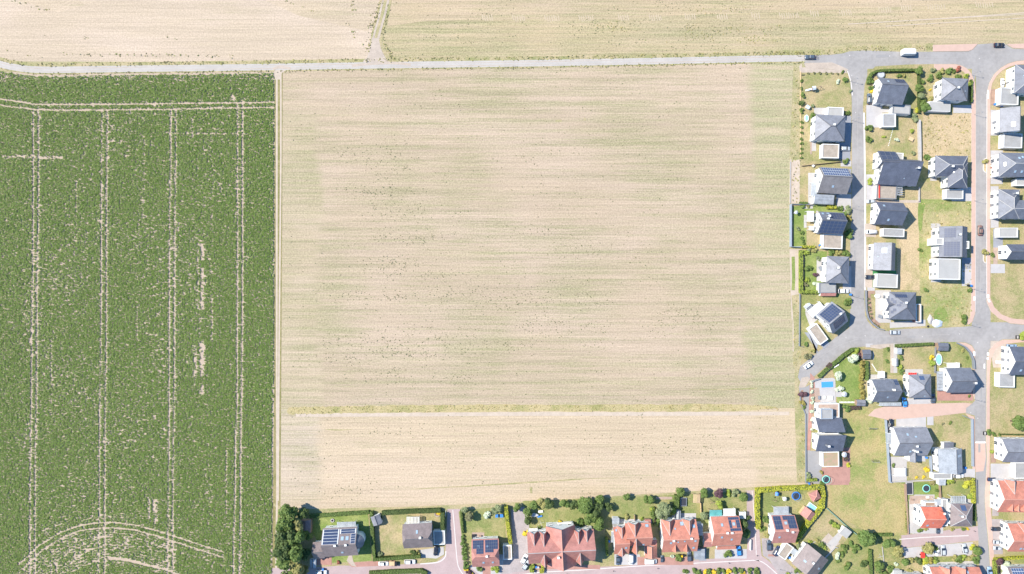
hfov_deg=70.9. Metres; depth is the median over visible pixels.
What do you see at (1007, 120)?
house
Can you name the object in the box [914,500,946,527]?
house
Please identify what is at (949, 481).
shrub
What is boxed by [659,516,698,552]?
terraced house
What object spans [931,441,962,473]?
house
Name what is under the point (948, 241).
house
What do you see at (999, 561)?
tree
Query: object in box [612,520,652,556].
terraced house
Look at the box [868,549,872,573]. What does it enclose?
hedge
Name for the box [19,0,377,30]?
field
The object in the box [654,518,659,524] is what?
shrub
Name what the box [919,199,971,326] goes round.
meadow
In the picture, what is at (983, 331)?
road
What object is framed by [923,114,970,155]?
meadow
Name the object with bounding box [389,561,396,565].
trailer
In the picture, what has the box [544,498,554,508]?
tree
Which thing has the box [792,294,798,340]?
verge
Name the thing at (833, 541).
terrace
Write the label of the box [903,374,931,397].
house
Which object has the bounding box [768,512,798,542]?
house
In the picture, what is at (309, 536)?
tree
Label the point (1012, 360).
house
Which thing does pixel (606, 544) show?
hedge
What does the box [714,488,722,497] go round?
tree
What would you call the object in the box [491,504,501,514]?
tree
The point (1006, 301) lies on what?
lawn
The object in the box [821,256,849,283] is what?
house
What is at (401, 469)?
field
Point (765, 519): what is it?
shrub
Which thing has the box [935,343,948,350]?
garden shed
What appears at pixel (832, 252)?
shrub
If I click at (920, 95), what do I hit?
tree
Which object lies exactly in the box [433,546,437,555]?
car
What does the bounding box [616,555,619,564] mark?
car
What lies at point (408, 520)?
pergola
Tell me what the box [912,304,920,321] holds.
carport
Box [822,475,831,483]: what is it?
trampoline
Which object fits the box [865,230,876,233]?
van
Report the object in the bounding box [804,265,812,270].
shrub
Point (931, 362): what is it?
shrub
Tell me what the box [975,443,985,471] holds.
pavement
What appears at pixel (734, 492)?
shrub
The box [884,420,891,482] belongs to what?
garden wall
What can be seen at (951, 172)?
house
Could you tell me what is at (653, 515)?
hedge
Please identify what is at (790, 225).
garden wall
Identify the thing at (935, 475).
garage
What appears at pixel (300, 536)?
tree
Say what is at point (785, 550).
garage
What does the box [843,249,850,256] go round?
shrub
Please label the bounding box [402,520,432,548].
house
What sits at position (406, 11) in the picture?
field
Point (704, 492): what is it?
tree
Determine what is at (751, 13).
turning marks
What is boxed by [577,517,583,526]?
shrub
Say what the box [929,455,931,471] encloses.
garden wall
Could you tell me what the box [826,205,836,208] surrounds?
hedge
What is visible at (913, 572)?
house
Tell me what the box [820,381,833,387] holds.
pool
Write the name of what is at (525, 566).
car
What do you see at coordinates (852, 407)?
hedge
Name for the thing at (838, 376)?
tree
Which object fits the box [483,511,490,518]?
shrub
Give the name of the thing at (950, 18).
field lines
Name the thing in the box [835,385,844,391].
shrub
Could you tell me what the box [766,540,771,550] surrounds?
car
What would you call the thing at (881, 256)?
house
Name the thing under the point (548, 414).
bare strip
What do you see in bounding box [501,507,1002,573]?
driveway
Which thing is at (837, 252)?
shrub
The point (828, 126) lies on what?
house
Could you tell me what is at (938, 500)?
terrace canopy
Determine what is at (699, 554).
carport
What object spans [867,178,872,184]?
shrub
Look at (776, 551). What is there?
car
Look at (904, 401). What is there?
car
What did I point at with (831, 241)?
garage
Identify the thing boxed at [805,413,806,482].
garden wall
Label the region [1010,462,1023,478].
garage
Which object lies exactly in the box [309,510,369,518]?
hedge
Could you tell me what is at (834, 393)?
terrace
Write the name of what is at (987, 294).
kerb slab
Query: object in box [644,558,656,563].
car
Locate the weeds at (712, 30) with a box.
[594,6,823,43]
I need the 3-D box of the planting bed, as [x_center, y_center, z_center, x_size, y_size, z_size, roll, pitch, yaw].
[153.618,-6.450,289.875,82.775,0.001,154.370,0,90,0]
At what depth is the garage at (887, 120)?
287.42 m
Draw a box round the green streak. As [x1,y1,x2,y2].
[325,117,756,492]
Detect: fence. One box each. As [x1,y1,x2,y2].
[934,347,936,372]
[975,479,977,503]
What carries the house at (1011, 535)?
on the ground at (274, 142)
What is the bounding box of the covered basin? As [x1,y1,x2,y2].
[905,482,912,494]
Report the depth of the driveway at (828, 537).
289.89 m
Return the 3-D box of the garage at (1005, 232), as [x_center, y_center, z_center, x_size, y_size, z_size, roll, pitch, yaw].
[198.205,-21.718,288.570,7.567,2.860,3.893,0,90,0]
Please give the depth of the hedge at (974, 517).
288.68 m
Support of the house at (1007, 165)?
on the garden ground at (603, 558)
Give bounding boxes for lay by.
[799,62,847,387]
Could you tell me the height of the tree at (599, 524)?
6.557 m
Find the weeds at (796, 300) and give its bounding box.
[791,80,804,478]
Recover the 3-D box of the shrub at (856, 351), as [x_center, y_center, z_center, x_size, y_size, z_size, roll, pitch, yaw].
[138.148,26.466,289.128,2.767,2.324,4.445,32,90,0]
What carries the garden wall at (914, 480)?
on the garden ground at (603, 558)
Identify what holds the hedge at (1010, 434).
on the garden ground at (603, 558)
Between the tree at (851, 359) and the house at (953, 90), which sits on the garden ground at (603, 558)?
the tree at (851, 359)
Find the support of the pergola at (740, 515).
on the garden ground at (603, 558)
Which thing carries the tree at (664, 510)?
on the garden ground at (603, 558)
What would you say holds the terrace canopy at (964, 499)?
on the garden ground at (603, 558)
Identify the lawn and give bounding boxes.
[313,204,938,562]
[374,69,1023,556]
[459,133,1023,573]
[918,200,947,321]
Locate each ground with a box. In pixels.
[0,26,1023,505]
[291,60,1023,573]
[863,64,975,330]
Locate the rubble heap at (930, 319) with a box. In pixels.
[927,314,932,324]
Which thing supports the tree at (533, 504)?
on the lawn at (492, 525)
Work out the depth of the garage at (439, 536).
287.52 m
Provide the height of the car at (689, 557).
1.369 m
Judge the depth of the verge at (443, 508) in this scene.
289.95 m
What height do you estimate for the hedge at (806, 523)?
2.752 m
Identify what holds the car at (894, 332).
on the road at (983, 331)
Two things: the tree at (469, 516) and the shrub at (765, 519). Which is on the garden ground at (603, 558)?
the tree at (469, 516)
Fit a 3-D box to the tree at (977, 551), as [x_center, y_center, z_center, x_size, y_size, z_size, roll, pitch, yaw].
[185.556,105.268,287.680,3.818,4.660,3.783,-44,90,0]
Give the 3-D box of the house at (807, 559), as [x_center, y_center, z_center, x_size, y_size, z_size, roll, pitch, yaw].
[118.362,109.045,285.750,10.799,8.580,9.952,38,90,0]
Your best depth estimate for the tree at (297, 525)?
283.35 m
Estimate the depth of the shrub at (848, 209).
288.55 m
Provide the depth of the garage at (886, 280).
287.42 m
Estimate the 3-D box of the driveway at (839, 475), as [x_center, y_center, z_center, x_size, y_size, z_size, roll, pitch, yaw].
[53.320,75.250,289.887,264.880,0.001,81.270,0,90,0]
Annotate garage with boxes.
[433,529,445,544]
[503,543,511,559]
[644,537,656,558]
[777,543,793,559]
[806,323,827,344]
[816,283,835,295]
[819,144,838,158]
[819,451,838,466]
[820,234,842,248]
[873,185,896,199]
[873,274,897,287]
[879,114,895,127]
[879,228,904,236]
[925,101,950,112]
[929,471,951,478]
[938,497,947,525]
[942,189,962,199]
[994,228,1017,237]
[995,87,1018,106]
[998,133,1022,149]
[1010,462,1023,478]
[1011,179,1023,186]
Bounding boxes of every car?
[316,569,326,573]
[378,561,388,565]
[404,559,414,563]
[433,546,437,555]
[520,554,527,564]
[522,560,528,570]
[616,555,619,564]
[628,553,633,564]
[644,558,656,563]
[687,552,691,561]
[736,546,740,555]
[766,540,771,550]
[772,545,779,556]
[803,361,812,368]
[804,55,814,59]
[838,289,848,292]
[839,146,849,150]
[865,275,874,278]
[866,93,871,103]
[866,200,875,202]
[887,419,893,428]
[889,330,899,334]
[901,397,906,406]
[930,394,934,402]
[940,545,945,555]
[953,474,963,477]
[961,543,967,554]
[977,225,982,235]
[986,566,992,573]
[991,527,1000,530]
[992,540,1000,543]
[993,546,1001,549]
[994,43,1004,47]
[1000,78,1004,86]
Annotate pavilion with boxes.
[807,489,820,501]
[838,525,851,538]
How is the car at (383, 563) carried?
on the driveway at (839, 475)
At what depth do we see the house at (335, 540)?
283.82 m
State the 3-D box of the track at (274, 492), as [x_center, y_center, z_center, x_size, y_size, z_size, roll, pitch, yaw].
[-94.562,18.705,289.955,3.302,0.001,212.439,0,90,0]
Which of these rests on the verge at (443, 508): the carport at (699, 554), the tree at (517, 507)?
the tree at (517, 507)
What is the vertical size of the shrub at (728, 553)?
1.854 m
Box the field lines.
[850,12,1023,25]
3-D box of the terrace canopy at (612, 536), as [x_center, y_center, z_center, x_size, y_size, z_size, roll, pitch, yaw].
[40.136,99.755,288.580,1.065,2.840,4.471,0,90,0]
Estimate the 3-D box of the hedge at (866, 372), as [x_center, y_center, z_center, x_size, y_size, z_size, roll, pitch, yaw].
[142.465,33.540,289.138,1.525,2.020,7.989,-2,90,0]
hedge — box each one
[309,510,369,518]
[369,510,420,561]
[369,568,427,573]
[381,507,440,514]
[440,511,444,529]
[460,510,463,533]
[504,505,512,543]
[529,564,534,572]
[539,565,543,573]
[605,536,608,555]
[651,506,654,524]
[673,494,678,508]
[754,484,825,543]
[798,250,818,293]
[800,245,814,247]
[806,478,817,481]
[817,347,856,377]
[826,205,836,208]
[849,405,860,409]
[864,361,868,379]
[866,68,916,83]
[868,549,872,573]
[873,532,892,536]
[894,342,933,346]
[905,501,908,532]
[917,74,920,113]
[952,477,971,479]
[969,79,972,102]
[970,477,975,503]
[972,503,976,520]
[992,560,997,573]
[993,555,1023,560]
[998,433,1023,435]
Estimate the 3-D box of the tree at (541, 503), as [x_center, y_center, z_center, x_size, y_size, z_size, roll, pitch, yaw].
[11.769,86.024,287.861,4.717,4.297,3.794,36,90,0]
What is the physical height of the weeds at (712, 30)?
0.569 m
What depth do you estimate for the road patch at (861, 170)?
289.90 m
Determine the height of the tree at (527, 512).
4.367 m
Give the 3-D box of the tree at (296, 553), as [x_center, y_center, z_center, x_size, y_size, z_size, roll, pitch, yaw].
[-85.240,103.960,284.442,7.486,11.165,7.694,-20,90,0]
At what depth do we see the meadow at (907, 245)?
289.90 m
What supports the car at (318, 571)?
on the road at (448, 564)
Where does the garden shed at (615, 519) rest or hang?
on the garden ground at (603, 558)
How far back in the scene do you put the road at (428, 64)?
289.93 m
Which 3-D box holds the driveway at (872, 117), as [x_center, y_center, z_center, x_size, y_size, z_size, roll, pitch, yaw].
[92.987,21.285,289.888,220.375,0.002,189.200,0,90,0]
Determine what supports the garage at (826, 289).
on the garden ground at (603, 558)
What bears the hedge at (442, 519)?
on the garden ground at (603, 558)
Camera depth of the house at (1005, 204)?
283.68 m
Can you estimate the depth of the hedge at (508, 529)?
287.65 m
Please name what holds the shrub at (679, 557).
on the garden ground at (603, 558)
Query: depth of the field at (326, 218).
289.99 m
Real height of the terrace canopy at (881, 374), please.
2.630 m
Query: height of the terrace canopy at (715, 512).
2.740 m
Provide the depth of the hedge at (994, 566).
288.58 m
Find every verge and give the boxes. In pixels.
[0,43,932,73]
[272,487,756,513]
[370,0,390,46]
[789,65,804,481]
[792,257,794,289]
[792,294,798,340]
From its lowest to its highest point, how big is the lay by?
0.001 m
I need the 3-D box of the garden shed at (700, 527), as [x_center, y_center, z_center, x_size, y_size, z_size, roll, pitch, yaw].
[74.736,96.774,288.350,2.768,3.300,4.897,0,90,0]
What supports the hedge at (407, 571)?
on the garden ground at (603, 558)
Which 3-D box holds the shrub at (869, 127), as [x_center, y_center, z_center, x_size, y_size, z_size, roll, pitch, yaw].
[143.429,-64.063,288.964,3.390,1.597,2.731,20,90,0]
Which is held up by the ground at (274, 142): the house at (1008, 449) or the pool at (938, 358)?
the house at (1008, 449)
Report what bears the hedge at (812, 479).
on the garden ground at (603, 558)
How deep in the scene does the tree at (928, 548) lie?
285.50 m
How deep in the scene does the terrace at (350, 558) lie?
289.86 m
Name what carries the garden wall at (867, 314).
on the garden ground at (603, 558)
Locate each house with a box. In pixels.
[312,524,365,558]
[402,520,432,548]
[471,536,499,566]
[527,521,595,570]
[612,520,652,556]
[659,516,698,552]
[702,513,742,549]
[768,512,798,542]
[790,541,827,573]
[810,107,845,142]
[812,167,852,204]
[812,402,846,450]
[814,212,846,233]
[815,302,847,333]
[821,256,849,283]
[867,379,902,401]
[868,242,895,270]
[870,202,908,225]
[872,78,910,115]
[872,151,923,186]
[881,292,916,319]
[888,426,932,462]
[902,571,921,573]
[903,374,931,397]
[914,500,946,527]
[923,563,981,573]
[927,226,968,279]
[928,155,967,188]
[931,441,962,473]
[934,77,967,103]
[939,367,977,392]
[948,501,972,526]
[990,152,1023,178]
[990,189,1023,219]
[990,478,1023,511]
[993,106,1020,133]
[994,346,1023,386]
[994,437,1023,461]
[998,244,1023,259]
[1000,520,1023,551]
[1001,564,1023,573]
[1006,65,1023,95]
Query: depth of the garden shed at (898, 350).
287.61 m
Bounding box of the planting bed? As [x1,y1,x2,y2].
[792,79,995,462]
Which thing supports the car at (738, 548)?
on the driveway at (872, 117)
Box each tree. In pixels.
[272,540,290,560]
[274,528,295,544]
[275,517,293,531]
[275,557,291,570]
[278,503,297,520]
[280,569,293,573]
[287,530,306,546]
[287,542,303,562]
[289,560,304,573]
[292,518,302,530]
[297,507,308,518]
[302,548,310,560]
[302,565,308,573]
[304,530,312,540]
[461,507,468,512]
[465,511,473,521]
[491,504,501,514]
[513,503,520,511]
[523,507,531,517]
[524,517,531,524]
[528,500,537,509]
[536,497,545,508]
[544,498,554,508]
[559,499,569,507]
[569,500,577,509]
[577,496,593,514]
[584,511,596,524]
[591,502,603,516]
[593,517,603,530]
[594,495,604,503]
[604,502,612,511]
[623,493,629,500]
[643,495,654,503]
[655,502,672,519]
[676,487,684,496]
[700,487,707,497]
[700,512,707,519]
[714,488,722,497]
[715,500,722,509]
[739,493,747,501]
[740,519,748,531]
[742,529,750,538]
[835,371,841,380]
[847,354,858,362]
[856,530,875,546]
[874,561,884,573]
[882,539,895,547]
[891,545,904,557]
[901,558,908,565]
[915,66,922,74]
[915,84,924,91]
[918,92,924,98]
[921,103,930,111]
[921,542,933,554]
[972,545,982,555]
[996,558,1003,564]
[1010,415,1023,430]
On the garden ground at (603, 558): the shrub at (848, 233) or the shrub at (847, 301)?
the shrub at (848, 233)
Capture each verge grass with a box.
[292,404,778,413]
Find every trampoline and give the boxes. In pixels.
[680,497,686,505]
[792,492,801,499]
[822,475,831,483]
[922,484,929,491]
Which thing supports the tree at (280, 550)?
on the garden ground at (603, 558)
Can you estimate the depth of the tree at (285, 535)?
280.46 m
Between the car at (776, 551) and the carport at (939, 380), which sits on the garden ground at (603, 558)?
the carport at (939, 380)
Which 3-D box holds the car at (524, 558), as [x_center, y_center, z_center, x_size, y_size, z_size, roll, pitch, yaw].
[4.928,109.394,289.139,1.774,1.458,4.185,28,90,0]
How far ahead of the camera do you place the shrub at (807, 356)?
288.74 m
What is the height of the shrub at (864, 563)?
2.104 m
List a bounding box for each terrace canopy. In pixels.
[337,520,356,526]
[610,529,613,541]
[708,510,721,516]
[723,507,735,515]
[772,506,788,514]
[876,402,900,405]
[877,371,884,377]
[885,432,891,443]
[891,467,905,475]
[932,498,940,504]
[947,494,965,502]
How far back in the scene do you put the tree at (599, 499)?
286.06 m
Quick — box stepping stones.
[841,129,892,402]
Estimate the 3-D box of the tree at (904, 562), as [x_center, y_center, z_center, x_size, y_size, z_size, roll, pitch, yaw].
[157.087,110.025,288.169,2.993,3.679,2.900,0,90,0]
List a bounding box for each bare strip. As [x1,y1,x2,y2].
[296,412,788,416]
[789,64,801,351]
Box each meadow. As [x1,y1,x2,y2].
[824,406,906,534]
[896,203,919,289]
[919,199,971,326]
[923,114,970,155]
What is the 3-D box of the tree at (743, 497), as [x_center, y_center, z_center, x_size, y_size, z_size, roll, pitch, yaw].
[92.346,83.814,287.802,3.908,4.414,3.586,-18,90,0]
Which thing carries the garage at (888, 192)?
on the garden ground at (603, 558)
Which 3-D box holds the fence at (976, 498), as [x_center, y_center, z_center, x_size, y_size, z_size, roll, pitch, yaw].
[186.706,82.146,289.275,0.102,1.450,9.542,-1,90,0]
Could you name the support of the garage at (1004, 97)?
on the garden ground at (603, 558)
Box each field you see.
[0,0,378,61]
[0,72,273,573]
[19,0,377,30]
[281,63,798,408]
[281,408,805,508]
[382,0,1023,57]
[387,0,1023,25]
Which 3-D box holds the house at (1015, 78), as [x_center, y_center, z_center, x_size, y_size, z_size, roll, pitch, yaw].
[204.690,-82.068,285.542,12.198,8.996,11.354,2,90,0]
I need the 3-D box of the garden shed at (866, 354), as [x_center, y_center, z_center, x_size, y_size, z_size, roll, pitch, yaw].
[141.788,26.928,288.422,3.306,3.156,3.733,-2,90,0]
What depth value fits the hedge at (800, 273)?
288.28 m
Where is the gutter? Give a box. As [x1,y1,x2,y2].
[420,492,968,573]
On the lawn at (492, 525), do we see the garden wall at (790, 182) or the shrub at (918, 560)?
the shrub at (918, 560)
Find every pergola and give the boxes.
[407,516,419,523]
[692,494,699,502]
[739,512,745,518]
[897,186,902,195]
[943,362,959,367]
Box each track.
[272,72,282,567]
[274,63,285,567]
[363,0,388,61]
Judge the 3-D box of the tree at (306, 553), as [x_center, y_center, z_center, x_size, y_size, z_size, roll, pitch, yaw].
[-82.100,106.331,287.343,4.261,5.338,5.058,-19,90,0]
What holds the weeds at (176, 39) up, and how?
on the field at (244, 30)
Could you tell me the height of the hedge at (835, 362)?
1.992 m
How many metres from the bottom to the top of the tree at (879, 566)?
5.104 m
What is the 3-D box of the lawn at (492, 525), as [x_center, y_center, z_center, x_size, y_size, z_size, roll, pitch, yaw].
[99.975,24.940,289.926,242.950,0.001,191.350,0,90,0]
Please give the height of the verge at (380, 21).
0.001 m
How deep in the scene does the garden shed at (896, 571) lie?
287.56 m
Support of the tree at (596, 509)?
on the garden ground at (603, 558)
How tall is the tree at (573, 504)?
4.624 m
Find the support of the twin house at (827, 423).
on the ground at (274, 142)
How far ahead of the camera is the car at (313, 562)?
288.05 m
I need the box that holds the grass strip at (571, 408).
[287,404,774,414]
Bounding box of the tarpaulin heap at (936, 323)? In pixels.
[932,319,942,327]
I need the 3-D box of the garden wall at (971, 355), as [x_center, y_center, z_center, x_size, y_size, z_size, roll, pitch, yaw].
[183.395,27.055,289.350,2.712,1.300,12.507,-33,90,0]
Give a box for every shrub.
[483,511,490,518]
[491,566,499,572]
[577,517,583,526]
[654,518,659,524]
[675,554,682,561]
[723,550,732,557]
[726,489,730,496]
[731,489,738,496]
[737,567,744,573]
[761,516,768,523]
[797,391,807,396]
[803,353,811,359]
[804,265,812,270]
[818,541,824,547]
[828,249,834,255]
[832,522,839,527]
[835,250,842,254]
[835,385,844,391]
[835,552,839,559]
[842,404,850,411]
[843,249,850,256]
[844,298,851,305]
[844,561,850,570]
[845,205,851,213]
[845,228,853,238]
[851,347,858,356]
[851,544,859,553]
[859,366,865,372]
[860,560,867,567]
[865,125,872,130]
[865,136,872,142]
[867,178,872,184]
[887,565,893,572]
[911,113,918,122]
[915,557,921,564]
[920,98,926,105]
[923,154,930,159]
[927,74,933,81]
[928,359,935,365]
[935,72,941,78]
[945,68,952,73]
[945,479,954,484]
[954,555,963,563]
[961,314,966,324]
[962,480,970,488]
[971,556,980,563]
[982,249,988,254]
[1002,561,1012,565]
[1019,331,1023,339]
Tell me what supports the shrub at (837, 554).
on the lawn at (492, 525)
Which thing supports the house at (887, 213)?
on the garden ground at (603, 558)
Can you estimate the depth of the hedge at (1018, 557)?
288.58 m
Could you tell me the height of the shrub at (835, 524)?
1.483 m
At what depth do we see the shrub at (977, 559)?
288.27 m
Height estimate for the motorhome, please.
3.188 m
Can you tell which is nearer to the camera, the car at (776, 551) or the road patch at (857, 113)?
the car at (776, 551)
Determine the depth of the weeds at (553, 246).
289.88 m
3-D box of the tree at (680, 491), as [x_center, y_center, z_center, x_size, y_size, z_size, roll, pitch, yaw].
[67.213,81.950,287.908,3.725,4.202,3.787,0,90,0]
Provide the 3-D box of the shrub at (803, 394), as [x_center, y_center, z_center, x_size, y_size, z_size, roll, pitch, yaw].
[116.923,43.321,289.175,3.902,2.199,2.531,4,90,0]
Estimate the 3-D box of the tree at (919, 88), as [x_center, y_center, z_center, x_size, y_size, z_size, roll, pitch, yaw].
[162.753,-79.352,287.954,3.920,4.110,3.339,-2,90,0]
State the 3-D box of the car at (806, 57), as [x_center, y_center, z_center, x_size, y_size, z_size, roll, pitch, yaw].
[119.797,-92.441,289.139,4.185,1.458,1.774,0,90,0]
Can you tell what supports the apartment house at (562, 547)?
on the garden ground at (603, 558)
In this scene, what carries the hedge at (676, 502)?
on the garden ground at (603, 558)
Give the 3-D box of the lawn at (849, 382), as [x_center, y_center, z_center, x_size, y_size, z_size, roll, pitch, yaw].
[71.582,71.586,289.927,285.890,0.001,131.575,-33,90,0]
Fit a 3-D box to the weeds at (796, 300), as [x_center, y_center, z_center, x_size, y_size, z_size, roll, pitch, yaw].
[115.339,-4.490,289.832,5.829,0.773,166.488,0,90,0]
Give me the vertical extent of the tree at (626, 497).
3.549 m
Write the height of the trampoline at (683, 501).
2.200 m
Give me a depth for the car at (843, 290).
288.55 m
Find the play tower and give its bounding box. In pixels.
[805,86,821,90]
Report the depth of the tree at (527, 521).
286.53 m
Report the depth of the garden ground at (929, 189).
289.93 m
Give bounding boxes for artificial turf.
[873,270,895,287]
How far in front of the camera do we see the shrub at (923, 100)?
288.16 m
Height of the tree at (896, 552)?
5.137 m
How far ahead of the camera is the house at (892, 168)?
283.96 m
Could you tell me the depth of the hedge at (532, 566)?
288.58 m
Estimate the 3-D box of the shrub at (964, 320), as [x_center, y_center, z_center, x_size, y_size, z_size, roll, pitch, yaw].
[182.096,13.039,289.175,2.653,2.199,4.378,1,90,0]
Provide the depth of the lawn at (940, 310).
289.89 m
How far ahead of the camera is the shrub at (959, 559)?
288.39 m
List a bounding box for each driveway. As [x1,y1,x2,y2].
[317,373,972,573]
[470,105,1014,573]
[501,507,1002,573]
[699,116,1002,560]
[822,200,1005,545]
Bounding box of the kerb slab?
[973,90,989,359]
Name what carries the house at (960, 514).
on the garden ground at (603, 558)
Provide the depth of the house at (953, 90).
283.64 m
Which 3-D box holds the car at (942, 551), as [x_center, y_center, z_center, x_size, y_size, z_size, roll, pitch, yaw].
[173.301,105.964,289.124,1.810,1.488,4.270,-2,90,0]
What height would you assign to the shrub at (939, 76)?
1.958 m
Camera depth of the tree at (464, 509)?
286.89 m
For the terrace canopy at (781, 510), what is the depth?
287.27 m
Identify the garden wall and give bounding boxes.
[789,204,801,246]
[790,162,790,202]
[799,294,802,346]
[800,72,800,159]
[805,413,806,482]
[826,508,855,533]
[865,290,883,329]
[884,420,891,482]
[891,479,936,482]
[904,483,908,533]
[917,120,921,160]
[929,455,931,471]
[956,342,975,368]
[971,419,973,466]
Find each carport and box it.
[693,547,704,559]
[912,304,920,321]
[933,371,943,390]
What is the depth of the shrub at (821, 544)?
288.82 m
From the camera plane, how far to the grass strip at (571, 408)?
289.95 m
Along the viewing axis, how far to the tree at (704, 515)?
286.69 m
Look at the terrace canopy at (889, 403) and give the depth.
287.47 m
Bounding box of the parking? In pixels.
[903,542,972,557]
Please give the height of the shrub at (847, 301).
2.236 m
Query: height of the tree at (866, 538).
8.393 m
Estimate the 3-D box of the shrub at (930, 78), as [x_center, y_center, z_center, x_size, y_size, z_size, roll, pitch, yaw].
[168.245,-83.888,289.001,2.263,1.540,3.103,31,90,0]
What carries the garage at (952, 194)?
on the garden ground at (603, 558)
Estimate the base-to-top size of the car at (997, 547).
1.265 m
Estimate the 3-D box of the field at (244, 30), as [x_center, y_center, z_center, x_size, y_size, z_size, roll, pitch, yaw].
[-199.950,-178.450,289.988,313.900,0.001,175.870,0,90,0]
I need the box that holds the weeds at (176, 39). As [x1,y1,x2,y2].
[14,0,372,57]
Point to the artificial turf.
(883, 272)
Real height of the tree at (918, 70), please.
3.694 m
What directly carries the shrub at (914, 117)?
on the garden ground at (929, 189)
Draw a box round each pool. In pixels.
[807,502,816,510]
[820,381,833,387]
[876,72,884,77]
[934,353,941,364]
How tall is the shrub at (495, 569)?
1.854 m
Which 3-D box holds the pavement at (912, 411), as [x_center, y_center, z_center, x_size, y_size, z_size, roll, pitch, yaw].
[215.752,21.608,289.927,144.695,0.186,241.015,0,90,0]
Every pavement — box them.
[847,71,986,311]
[868,44,1023,571]
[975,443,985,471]
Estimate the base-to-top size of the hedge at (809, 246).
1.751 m
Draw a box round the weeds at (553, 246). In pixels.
[289,0,996,504]
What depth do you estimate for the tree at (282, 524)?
281.03 m
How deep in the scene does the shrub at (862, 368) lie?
288.24 m
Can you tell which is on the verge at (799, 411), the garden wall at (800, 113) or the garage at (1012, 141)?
the garden wall at (800, 113)
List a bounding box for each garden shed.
[301,518,311,532]
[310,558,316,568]
[370,513,382,525]
[612,516,618,523]
[676,509,680,518]
[696,521,702,535]
[791,548,798,555]
[798,505,814,520]
[803,303,812,309]
[854,399,865,405]
[860,349,871,358]
[891,568,901,573]
[892,358,897,365]
[895,348,901,353]
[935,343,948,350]
[936,479,945,484]
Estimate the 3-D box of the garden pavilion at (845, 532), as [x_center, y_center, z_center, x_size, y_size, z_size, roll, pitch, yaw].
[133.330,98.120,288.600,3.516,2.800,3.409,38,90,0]
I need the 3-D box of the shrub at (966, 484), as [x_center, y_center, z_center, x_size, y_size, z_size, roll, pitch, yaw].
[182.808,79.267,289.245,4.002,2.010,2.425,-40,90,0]
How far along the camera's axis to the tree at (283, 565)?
281.64 m
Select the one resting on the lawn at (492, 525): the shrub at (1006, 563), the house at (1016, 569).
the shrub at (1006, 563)
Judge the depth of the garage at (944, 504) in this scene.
287.32 m
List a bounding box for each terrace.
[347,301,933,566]
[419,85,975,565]
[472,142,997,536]
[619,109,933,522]
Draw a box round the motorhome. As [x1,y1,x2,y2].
[901,48,915,55]
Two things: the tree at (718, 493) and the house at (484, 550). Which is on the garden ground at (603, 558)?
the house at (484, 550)
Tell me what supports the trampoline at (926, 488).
on the lawn at (849, 382)
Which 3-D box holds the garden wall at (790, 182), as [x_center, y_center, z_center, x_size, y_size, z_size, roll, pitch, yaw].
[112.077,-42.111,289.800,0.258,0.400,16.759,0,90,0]
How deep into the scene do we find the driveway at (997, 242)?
289.89 m
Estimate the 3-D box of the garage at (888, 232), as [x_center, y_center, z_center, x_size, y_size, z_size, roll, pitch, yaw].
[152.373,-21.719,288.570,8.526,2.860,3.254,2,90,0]
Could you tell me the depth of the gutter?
289.91 m
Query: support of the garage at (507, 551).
on the garden ground at (603, 558)
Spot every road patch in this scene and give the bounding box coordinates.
[818,57,948,358]
[853,54,982,537]
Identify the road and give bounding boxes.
[0,55,803,72]
[267,490,978,573]
[798,43,1023,441]
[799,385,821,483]
[975,443,989,573]
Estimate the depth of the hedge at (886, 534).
288.58 m
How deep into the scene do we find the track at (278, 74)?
289.95 m
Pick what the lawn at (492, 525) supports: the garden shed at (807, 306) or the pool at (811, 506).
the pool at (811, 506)
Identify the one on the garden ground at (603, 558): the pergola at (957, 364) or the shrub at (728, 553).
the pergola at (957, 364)
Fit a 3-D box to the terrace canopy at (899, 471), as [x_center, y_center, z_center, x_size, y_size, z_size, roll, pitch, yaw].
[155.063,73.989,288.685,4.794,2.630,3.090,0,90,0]
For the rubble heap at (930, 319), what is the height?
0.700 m
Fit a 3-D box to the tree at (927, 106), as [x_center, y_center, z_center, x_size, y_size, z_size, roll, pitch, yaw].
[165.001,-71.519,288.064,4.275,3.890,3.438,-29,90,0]
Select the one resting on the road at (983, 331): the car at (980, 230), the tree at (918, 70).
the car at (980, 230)
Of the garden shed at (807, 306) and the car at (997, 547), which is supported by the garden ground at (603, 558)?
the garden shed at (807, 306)
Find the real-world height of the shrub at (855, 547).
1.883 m
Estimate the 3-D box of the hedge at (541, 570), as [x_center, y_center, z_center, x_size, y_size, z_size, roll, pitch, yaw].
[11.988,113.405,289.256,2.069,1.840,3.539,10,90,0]
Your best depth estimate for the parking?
289.93 m
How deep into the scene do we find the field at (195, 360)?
289.99 m
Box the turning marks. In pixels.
[482,2,992,20]
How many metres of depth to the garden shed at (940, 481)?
287.50 m
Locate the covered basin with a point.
(909, 488)
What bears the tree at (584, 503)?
on the lawn at (492, 525)

